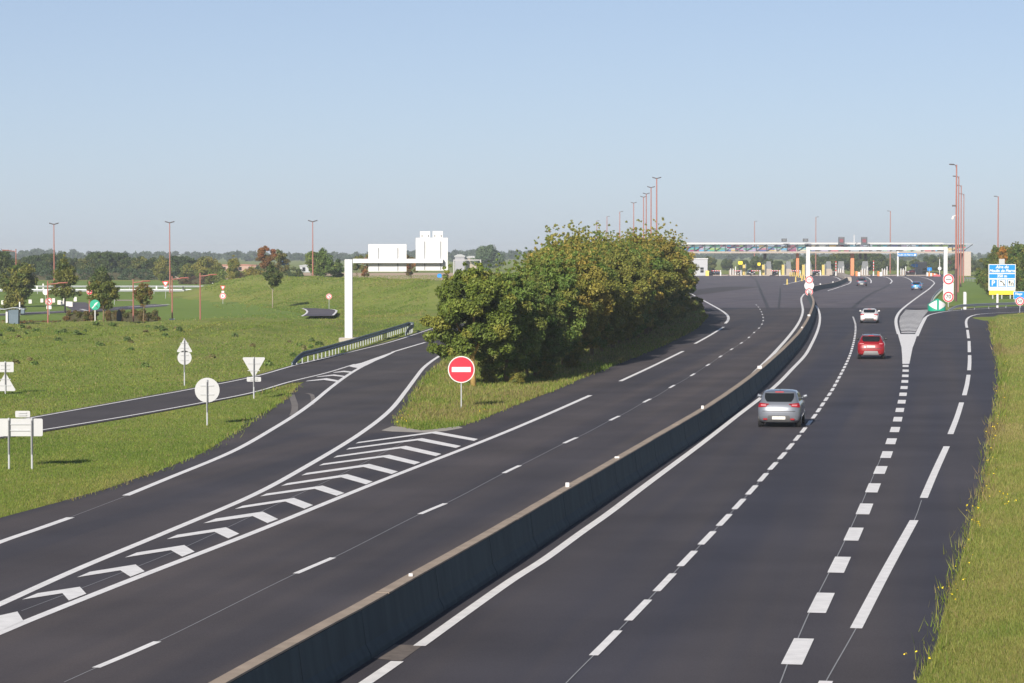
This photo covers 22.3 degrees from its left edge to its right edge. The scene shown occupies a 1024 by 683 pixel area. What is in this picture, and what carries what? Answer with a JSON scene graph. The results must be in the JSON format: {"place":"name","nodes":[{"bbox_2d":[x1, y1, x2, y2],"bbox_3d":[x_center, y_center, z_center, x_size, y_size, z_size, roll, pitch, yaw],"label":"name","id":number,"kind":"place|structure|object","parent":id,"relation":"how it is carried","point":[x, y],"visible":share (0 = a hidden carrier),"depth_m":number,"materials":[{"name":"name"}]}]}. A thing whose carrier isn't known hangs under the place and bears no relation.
{"place":"outdoors","nodes":[
{"label":"outdoors","id":0,"kind":"place"},
{"bbox_2d":[0,302,167,315],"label":"rest area road","id":1,"kind":"structure","parent":0,"point":[80,305],"depth_m":320.29,"materials":[{"name":"grey asphalt"}]},
{"bbox_2d":[304,308,334,315],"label":"service road","id":2,"kind":"structure","parent":0,"point":[319,312],"depth_m":281.23,"materials":[{"name":"grey asphalt"}]},
{"bbox_2d":[175,273,488,279],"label":"stubble field","id":3,"kind":"structure","parent":0,"point":[383,274],"depth_m":797.23,"materials":[{"name":"plant"}]},
{"bbox_2d":[127,256,153,271],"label":"tree","id":4,"kind":"object","parent":3,"relation":"on","point":[139,262],"visible":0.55,"depth_m":656.45,"materials":[{"name":"green plant"}]},
{"bbox_2d":[168,255,192,276],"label":"tree","id":5,"kind":"object","parent":3,"relation":"on","point":[177,263],"visible":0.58,"depth_m":653.30,"materials":[{"name":"green plant"}]},
{"bbox_2d":[0,287,755,438],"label":"ramp road","id":6,"kind":"structure","parent":0,"point":[359,400],"depth_m":126.60,"materials":[{"name":"grey asphalt"}]},
{"bbox_2d":[289,392,314,415],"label":"dust marks","id":7,"kind":"object","parent":6,"relation":"on","point":[294,403],"visible":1,"depth_m":120.55},
{"bbox_2d":[0,308,810,682],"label":"slip carriageway","id":8,"kind":"structure","parent":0,"point":[362,544],"depth_m":67.43,"materials":[{"name":"grey asphalt"}]},
{"bbox_2d":[382,426,461,432],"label":"concrete apron","id":9,"kind":"object","parent":8,"relation":"on","point":[396,429],"visible":1,"depth_m":102.26,"materials":[{"name":"grey concrete"}]},
{"bbox_2d":[22,308,921,682],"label":"guide lines","id":10,"kind":"object","parent":8,"relation":"on","point":[482,484],"visible":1,"depth_m":55.81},
{"bbox_2d":[0,276,1016,682],"bbox_3d":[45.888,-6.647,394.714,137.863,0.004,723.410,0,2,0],"label":"road markings","id":11,"kind":"object","parent":8,"relation":"on","point":[798,650],"visible":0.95,"depth_m":69.68,"materials":[{"name":"paint"}]},
{"bbox_2d":[209,277,847,682],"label":"median barrier","id":12,"kind":"object","parent":8,"relation":"on","point":[343,643],"visible":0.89,"depth_m":53.80,"materials":[{"name":"concrete"}]},
{"bbox_2d":[454,254,465,270],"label":"farm building","id":13,"kind":"structure","parent":0,"point":[459,265],"depth_m":959.57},
{"bbox_2d":[0,254,1023,682],"bbox_3d":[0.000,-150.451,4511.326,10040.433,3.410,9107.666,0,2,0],"label":"grass ground","id":14,"kind":"structure","parent":0,"point":[186,306],"depth_m":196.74,"materials":[{"name":"green plant"}]},
{"bbox_2d":[0,361,14,393],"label":"road sign","id":15,"kind":"object","parent":14,"relation":"on","point":[5,381],"visible":0.94,"depth_m":128.33,"materials":[{"name":"white metal"}]},
{"bbox_2d":[0,248,14,278],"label":"tree","id":16,"kind":"object","parent":14,"relation":"on","point":[5,261],"visible":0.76,"depth_m":478.10,"materials":[{"name":"green plant"}]},
{"bbox_2d":[0,307,25,323],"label":"bin shelter","id":17,"kind":"object","parent":14,"relation":"on","point":[12,316],"visible":0.98,"depth_m":227.69,"materials":[{"name":"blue metal"}]},
{"bbox_2d":[0,293,26,313],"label":"shrub","id":18,"kind":"object","parent":14,"relation":"on","point":[12,300],"visible":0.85,"depth_m":289.24,"materials":[{"name":"green plant"}]},
{"bbox_2d":[0,262,38,300],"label":"young tree","id":19,"kind":"object","parent":14,"relation":"on","point":[22,280],"visible":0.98,"depth_m":329.04,"materials":[{"name":"green plant"}]},
{"bbox_2d":[0,411,42,468],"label":"road sign","id":20,"kind":"object","parent":14,"relation":"on","point":[31,427],"visible":0.95,"depth_m":84.01,"materials":[{"name":"white metal"}]},
{"bbox_2d":[26,255,51,269],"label":"tree","id":21,"kind":"object","parent":14,"relation":"on","point":[34,259],"visible":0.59,"depth_m":655.25,"materials":[{"name":"green plant"}]},
{"bbox_2d":[37,253,64,270],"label":"tree","id":22,"kind":"object","parent":14,"relation":"on","point":[47,261],"visible":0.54,"depth_m":653.60,"materials":[{"name":"green plant"}]},
{"bbox_2d":[48,252,81,312],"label":"young tree","id":23,"kind":"object","parent":14,"relation":"on","point":[65,291],"visible":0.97,"depth_m":296.26,"materials":[{"name":"green plant"}]},
{"bbox_2d":[62,310,98,321],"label":"hedge","id":24,"kind":"object","parent":14,"relation":"on","point":[76,316],"visible":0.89,"depth_m":239.84,"materials":[{"name":"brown plant"}]},
{"bbox_2d":[78,255,96,269],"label":"tree","id":25,"kind":"object","parent":14,"relation":"on","point":[92,265],"visible":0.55,"depth_m":652.56,"materials":[{"name":"green plant"}]},
{"bbox_2d":[11,268,178,279],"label":"hedge","id":26,"kind":"object","parent":14,"relation":"on","point":[119,274],"visible":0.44,"depth_m":644.25,"materials":[{"name":"green plant"}]},
{"bbox_2d":[0,289,190,293],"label":"guard rail","id":27,"kind":"object","parent":14,"relation":"on","point":[120,290],"visible":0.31,"depth_m":431.96,"materials":[{"name":"metal"}]},
{"bbox_2d":[85,251,115,272],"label":"tree","id":28,"kind":"object","parent":14,"relation":"on","point":[106,259],"visible":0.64,"depth_m":652.77,"materials":[{"name":"green plant"}]},
{"bbox_2d":[85,280,119,320],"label":"young tree","id":29,"kind":"object","parent":14,"relation":"on","point":[107,290],"visible":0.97,"depth_m":235.52,"materials":[{"name":"green plant"}]},
{"bbox_2d":[86,266,119,308],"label":"young tree","id":30,"kind":"object","parent":14,"relation":"on","point":[100,274],"visible":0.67,"depth_m":317.43,"materials":[{"name":"green plant"}]},
{"bbox_2d":[104,309,160,321],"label":"hedge","id":31,"kind":"object","parent":14,"relation":"on","point":[109,315],"visible":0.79,"depth_m":245.86,"materials":[{"name":"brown plant"}]},
{"bbox_2d":[133,283,153,322],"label":"young tree","id":32,"kind":"object","parent":14,"relation":"on","point":[141,296],"visible":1,"depth_m":239.66,"materials":[{"name":"green plant"}]},
{"bbox_2d":[150,255,172,281],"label":"tree","id":33,"kind":"object","parent":14,"relation":"on","point":[159,268],"visible":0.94,"depth_m":608.82,"materials":[{"name":"green plant"}]},
{"bbox_2d":[0,320,359,367],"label":"rough weeds","id":34,"kind":"object","parent":14,"relation":"on","point":[126,338],"visible":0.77,"depth_m":192.69,"materials":[{"name":"green plant"}]},
{"bbox_2d":[177,338,191,385],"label":"road sign","id":35,"kind":"object","parent":14,"relation":"on","point":[184,357],"visible":0.96,"depth_m":136.00,"materials":[{"name":"white metal"}]},
{"bbox_2d":[178,263,193,276],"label":"tree","id":36,"kind":"object","parent":14,"relation":"on","point":[186,270],"visible":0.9,"depth_m":598.99,"materials":[{"name":"green plant"}]},
{"bbox_2d":[177,276,213,283],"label":"hedge","id":37,"kind":"object","parent":14,"relation":"on","point":[192,280],"visible":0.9,"depth_m":559.24,"materials":[{"name":"green plant"}]},
{"bbox_2d":[191,256,221,277],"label":"tree","id":38,"kind":"object","parent":14,"relation":"on","point":[197,268],"visible":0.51,"depth_m":588.34,"materials":[{"name":"green plant"}]},
{"bbox_2d":[195,378,219,424],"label":"road sign","id":39,"kind":"object","parent":14,"relation":"on","point":[207,390],"visible":0.95,"depth_m":105.14,"materials":[{"name":"white metal"}]},
{"bbox_2d":[203,265,227,283],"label":"field bush","id":40,"kind":"object","parent":14,"relation":"on","point":[221,273],"visible":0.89,"depth_m":558.61,"materials":[{"name":"green plant"}]},
{"bbox_2d":[225,254,240,279],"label":"tree","id":41,"kind":"object","parent":14,"relation":"on","point":[231,270],"visible":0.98,"depth_m":499.04,"materials":[{"name":"green plant"}]},
{"bbox_2d":[242,265,264,276],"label":"field bush","id":42,"kind":"object","parent":14,"relation":"on","point":[250,271],"visible":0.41,"depth_m":519.01,"materials":[{"name":"green plant"}]},
{"bbox_2d":[243,357,264,398],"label":"road sign","id":43,"kind":"object","parent":14,"relation":"on","point":[253,364],"visible":0.95,"depth_m":124.18,"materials":[{"name":"white metal"}]},
{"bbox_2d":[255,246,276,271],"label":"tree","id":44,"kind":"object","parent":14,"relation":"on","point":[265,259],"visible":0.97,"depth_m":479.03,"materials":[{"name":"brown plant"}]},
{"bbox_2d":[2,248,533,261],"bbox_3d":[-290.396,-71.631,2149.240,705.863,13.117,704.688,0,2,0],"label":"distant wood","id":45,"kind":"object","parent":14,"relation":"on","point":[247,256],"visible":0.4,"depth_m":1968.15,"materials":[{"name":"green plant"}]},
{"bbox_2d":[262,264,283,307],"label":"young tree","id":46,"kind":"object","parent":14,"relation":"on","point":[276,277],"visible":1,"depth_m":317.65,"materials":[{"name":"green plant"}]},
{"bbox_2d":[267,249,290,273],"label":"tree","id":47,"kind":"object","parent":14,"relation":"on","point":[280,257],"visible":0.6,"depth_m":519.05,"materials":[{"name":"green plant"}]},
{"bbox_2d":[305,247,338,276],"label":"tree","id":48,"kind":"object","parent":14,"relation":"on","point":[323,262],"visible":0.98,"depth_m":468.35,"materials":[{"name":"green plant"}]},
{"bbox_2d":[291,322,413,365],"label":"guard rail","id":49,"kind":"object","parent":14,"relation":"on","point":[308,353],"visible":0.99,"depth_m":187.53,"materials":[{"name":"metal"}]},
{"bbox_2d":[339,231,447,341],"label":"sign gantry","id":50,"kind":"object","parent":14,"relation":"on","point":[431,254],"visible":0.89,"depth_m":203.25,"materials":[{"name":"white metal"}]},
{"bbox_2d":[448,356,474,406],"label":"no entry sign","id":51,"kind":"object","parent":14,"relation":"on","point":[461,369],"visible":0.98,"depth_m":116.66,"materials":[{"name":"red metal"}]},
{"bbox_2d":[420,261,520,386],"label":"leafy tree","id":52,"kind":"object","parent":14,"relation":"on","point":[485,316],"visible":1,"depth_m":134.62,"materials":[{"name":"green plant"}]},
{"bbox_2d":[470,244,505,270],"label":"tree","id":53,"kind":"object","parent":14,"relation":"on","point":[485,254],"visible":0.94,"depth_m":946.50,"materials":[{"name":"green plant"}]},
{"bbox_2d":[480,368,497,382],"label":"shrub","id":54,"kind":"object","parent":14,"relation":"on","point":[486,375],"visible":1,"depth_m":138.35,"materials":[{"name":"green plant"}]},
{"bbox_2d":[475,252,547,382],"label":"bush","id":55,"kind":"object","parent":14,"relation":"on","point":[525,346],"visible":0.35,"depth_m":138.75,"materials":[{"name":"green plant"}]},
{"bbox_2d":[509,368,526,383],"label":"shrub","id":56,"kind":"object","parent":14,"relation":"on","point":[518,376],"visible":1,"depth_m":137.40,"materials":[{"name":"green plant"}]},
{"bbox_2d":[50,296,1013,679],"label":"verge weeds","id":57,"kind":"object","parent":14,"relation":"on","point":[1002,358],"visible":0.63,"depth_m":103.48,"materials":[{"name":"green plant"}]},
{"bbox_2d":[510,272,556,375],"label":"bush","id":58,"kind":"object","parent":14,"relation":"on","point":[531,364],"visible":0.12,"depth_m":144.60,"materials":[{"name":"green plant"}]},
{"bbox_2d":[511,274,566,376],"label":"bush","id":59,"kind":"object","parent":14,"relation":"on","point":[555,330],"visible":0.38,"depth_m":144.63,"materials":[{"name":"green plant"}]},
{"bbox_2d":[535,361,557,379],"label":"shrub","id":60,"kind":"object","parent":14,"relation":"on","point":[547,369],"visible":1,"depth_m":142.83,"materials":[{"name":"green plant"}]},
{"bbox_2d":[516,239,588,362],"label":"bush","id":61,"kind":"object","parent":14,"relation":"on","point":[569,291],"visible":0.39,"depth_m":152.53,"materials":[{"name":"green plant"}]},
{"bbox_2d":[525,224,591,266],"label":"bush","id":62,"kind":"object","parent":14,"relation":"on","point":[572,229],"visible":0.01,"depth_m":193.55,"materials":[{"name":"green plant"}]},
{"bbox_2d":[523,224,608,265],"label":"bush","id":63,"kind":"object","parent":14,"relation":"on","point":[575,246],"visible":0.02,"depth_m":185.96,"materials":[{"name":"green plant"}]},
{"bbox_2d":[525,237,614,364],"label":"bush","id":64,"kind":"object","parent":14,"relation":"on","point":[594,292],"visible":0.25,"depth_m":159.79,"materials":[{"name":"green plant"}]},
{"bbox_2d":[562,352,581,368],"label":"shrub","id":65,"kind":"object","parent":14,"relation":"on","point":[570,360],"visible":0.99,"depth_m":155.85,"materials":[{"name":"green plant"}]},
{"bbox_2d":[540,232,622,348],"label":"bush","id":66,"kind":"object","parent":14,"relation":"on","point":[613,286],"visible":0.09,"depth_m":168.10,"materials":[{"name":"green plant"}]},
{"bbox_2d":[554,222,608,253],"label":"bush","id":67,"kind":"object","parent":14,"relation":"on","point":[585,239],"visible":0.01,"depth_m":201.13,"materials":[{"name":"green plant"}]},
{"bbox_2d":[557,219,618,250],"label":"bush","id":68,"kind":"object","parent":14,"relation":"on","point":[596,223],"depth_m":209.46,"materials":[{"name":"green plant"}]},
{"bbox_2d":[572,242,635,355],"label":"bush","id":69,"kind":"object","parent":14,"relation":"on","point":[622,307],"visible":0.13,"depth_m":175.25,"materials":[{"name":"green plant"}]},
{"bbox_2d":[599,254,640,350],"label":"bush","id":70,"kind":"object","parent":14,"relation":"on","point":[631,298],"visible":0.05,"depth_m":182.99,"materials":[{"name":"green plant"}]},
{"bbox_2d":[589,234,655,347],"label":"bush","id":71,"kind":"object","parent":14,"relation":"on","point":[640,278],"visible":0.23,"depth_m":189.62,"materials":[{"name":"green plant"}]},
{"bbox_2d":[595,230,655,343],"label":"bush","id":72,"kind":"object","parent":14,"relation":"on","point":[640,328],"visible":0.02,"depth_m":198.13,"materials":[{"name":"green plant"}]},
{"bbox_2d":[604,242,663,339],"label":"bush","id":73,"kind":"object","parent":14,"relation":"on","point":[656,280],"visible":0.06,"depth_m":206.16,"materials":[{"name":"green plant"}]},
{"bbox_2d":[616,232,678,336],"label":"bush","id":74,"kind":"object","parent":14,"relation":"on","point":[667,288],"visible":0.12,"depth_m":213.08,"materials":[{"name":"green plant"}]},
{"bbox_2d":[616,217,690,333],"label":"bush","id":75,"kind":"object","parent":14,"relation":"on","point":[680,263],"visible":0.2,"depth_m":220.24,"materials":[{"name":"green plant"}]},
{"bbox_2d":[631,232,693,330],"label":"bush","id":76,"kind":"object","parent":14,"relation":"on","point":[674,296],"visible":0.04,"depth_m":228.30,"materials":[{"name":"green plant"}]},
{"bbox_2d":[659,247,688,328],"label":"bush","id":77,"kind":"object","parent":14,"relation":"on","point":[682,297],"visible":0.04,"depth_m":235.86,"materials":[{"name":"green plant"}]},
{"bbox_2d":[650,231,698,310],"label":"bush","id":78,"kind":"object","parent":14,"relation":"on","point":[692,271],"visible":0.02,"depth_m":250.85,"materials":[{"name":"green plant"}]},
{"bbox_2d":[750,256,765,270],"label":"tree","id":79,"kind":"object","parent":14,"relation":"on","point":[755,260],"visible":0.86,"depth_m":958.17,"materials":[{"name":"green plant"}]},
{"bbox_2d":[804,276,813,294],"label":"speed limit sign","id":80,"kind":"object","parent":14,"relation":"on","point":[809,285],"visible":0.94,"depth_m":389.41,"materials":[{"name":"white metal"}]},
{"bbox_2d":[829,253,845,270],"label":"tree","id":81,"kind":"object","parent":14,"relation":"on","point":[834,258],"visible":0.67,"depth_m":948.03,"materials":[{"name":"green plant"}]},
{"bbox_2d":[688,250,988,260],"bbox_3d":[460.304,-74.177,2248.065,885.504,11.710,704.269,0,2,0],"label":"distant wood","id":82,"kind":"object","parent":14,"relation":"on","point":[769,256],"visible":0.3,"depth_m":2088.57,"materials":[{"name":"green plant"}]},
{"bbox_2d":[849,253,870,270],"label":"tree","id":83,"kind":"object","parent":14,"relation":"on","point":[857,264],"visible":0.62,"depth_m":947.04,"materials":[{"name":"green plant"}]},
{"bbox_2d":[871,253,887,270],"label":"tree","id":84,"kind":"object","parent":14,"relation":"on","point":[881,261],"visible":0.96,"depth_m":957.48,"materials":[{"name":"green plant"}]},
{"bbox_2d":[923,255,938,270],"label":"tree","id":85,"kind":"object","parent":14,"relation":"on","point":[932,261],"visible":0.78,"depth_m":937.85,"materials":[{"name":"green plant"}]},
{"bbox_2d":[943,274,953,306],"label":"speed limit sign","id":86,"kind":"object","parent":14,"relation":"on","point":[948,288],"visible":0.99,"depth_m":329.46,"materials":[{"name":"white metal"}]},
{"bbox_2d":[949,164,956,300],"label":"lamp mast","id":87,"kind":"object","parent":14,"relation":"on","point":[955,293],"visible":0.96,"depth_m":366.63,"materials":[{"name":"metal"}]},
{"bbox_2d":[953,176,958,291],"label":"lamp mast","id":88,"kind":"object","parent":14,"relation":"on","point":[958,240],"visible":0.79,"depth_m":448.57,"materials":[{"name":"metal"}]},
{"bbox_2d":[957,185,961,286],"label":"lamp mast","id":89,"kind":"object","parent":14,"relation":"on","point":[961,236],"visible":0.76,"depth_m":519.54,"materials":[{"name":"metal"}]},
{"bbox_2d":[974,256,988,292],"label":"roadside tree","id":90,"kind":"object","parent":14,"relation":"on","point":[979,279],"visible":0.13,"depth_m":427.59,"materials":[{"name":"green plant"}]},
{"bbox_2d":[948,302,1020,310],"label":"guard rail","id":91,"kind":"object","parent":14,"relation":"on","point":[980,304],"visible":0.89,"depth_m":316.80,"materials":[{"name":"metal"}]},
{"bbox_2d":[980,245,1009,276],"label":"roadside tree","id":92,"kind":"object","parent":14,"relation":"on","point":[993,256],"visible":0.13,"depth_m":423.25,"materials":[{"name":"green plant"}]},
{"bbox_2d":[988,259,1015,298],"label":"services sign","id":93,"kind":"object","parent":14,"relation":"on","point":[1001,278],"visible":0.98,"depth_m":387.86,"materials":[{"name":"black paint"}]},
{"bbox_2d":[1006,241,1023,290],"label":"roadside tree","id":94,"kind":"object","parent":14,"relation":"on","point":[1014,258],"visible":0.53,"depth_m":410.90,"materials":[{"name":"green plant"}]},
{"bbox_2d":[1017,254,1023,289],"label":"roadside tree","id":95,"kind":"object","parent":14,"relation":"on","point":[1021,275],"visible":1,"depth_m":399.77,"materials":[{"name":"green plant"}]},
{"bbox_2d":[0,0,1023,253],"label":"sky","id":96,"kind":"structure","parent":0,"point":[239,124],"materials":[{"name":"blue"}]},
{"bbox_2d":[334,306,1023,682],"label":"motorway road","id":97,"kind":"structure","parent":0,"point":[732,600],"depth_m":60.93,"materials":[{"name":"grey asphalt"}]},
{"bbox_2d":[374,644,420,660],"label":"drain slab","id":98,"kind":"structure","parent":97,"relation":"on","point":[398,652],"depth_m":45.38,"materials":[{"name":"concrete"}]},
{"bbox_2d":[757,389,807,426],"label":"silver hatchback","id":99,"kind":"object","parent":97,"relation":"on","point":[781,405],"visible":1,"depth_m":103.42,"materials":[{"name":"paint"}]},
{"bbox_2d":[860,307,879,322],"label":"white saloon","id":100,"kind":"object","parent":97,"relation":"on","point":[869,314],"visible":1,"depth_m":254.32,"materials":[{"name":"paint"}]},
{"bbox_2d":[856,334,886,358],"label":"red crossover","id":101,"kind":"object","parent":97,"relation":"on","point":[871,344],"visible":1,"depth_m":168.97,"materials":[{"name":"paint"}]},
{"bbox_2d":[928,298,945,310],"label":"nose marker","id":102,"kind":"object","parent":97,"relation":"on","point":[936,304],"visible":0.94,"depth_m":307.08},
{"bbox_2d":[690,274,954,308],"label":"plaza pavement","id":103,"kind":"structure","parent":0,"point":[898,292],"depth_m":445.82,"materials":[{"name":"grey asphalt"}]},
{"bbox_2d":[693,258,707,275],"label":"toll office","id":104,"kind":"structure","parent":103,"relation":"on","point":[702,263],"depth_m":756.68,"materials":[{"name":"white paint"}]},
{"bbox_2d":[705,276,890,307],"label":"tar seams","id":105,"kind":"object","parent":103,"relation":"on","point":[779,300],"visible":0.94,"depth_m":388.08,"materials":[{"name":"black asphalt"}]},
{"bbox_2d":[675,242,972,275],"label":"toll canopy","id":106,"kind":"object","parent":103,"relation":"on","point":[951,247],"visible":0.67,"depth_m":756.93,"materials":[{"name":"white paint"}]},
{"bbox_2d":[806,247,947,282],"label":"portal gantry","id":107,"kind":"object","parent":103,"relation":"on","point":[945,260],"visible":0.82,"depth_m":504.36,"materials":[{"name":"white metal"}]},
{"bbox_2d":[915,262,926,274],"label":"toll office","id":108,"kind":"structure","parent":103,"relation":"on","point":[921,268],"depth_m":771.70,"materials":[{"name":"white paint"}]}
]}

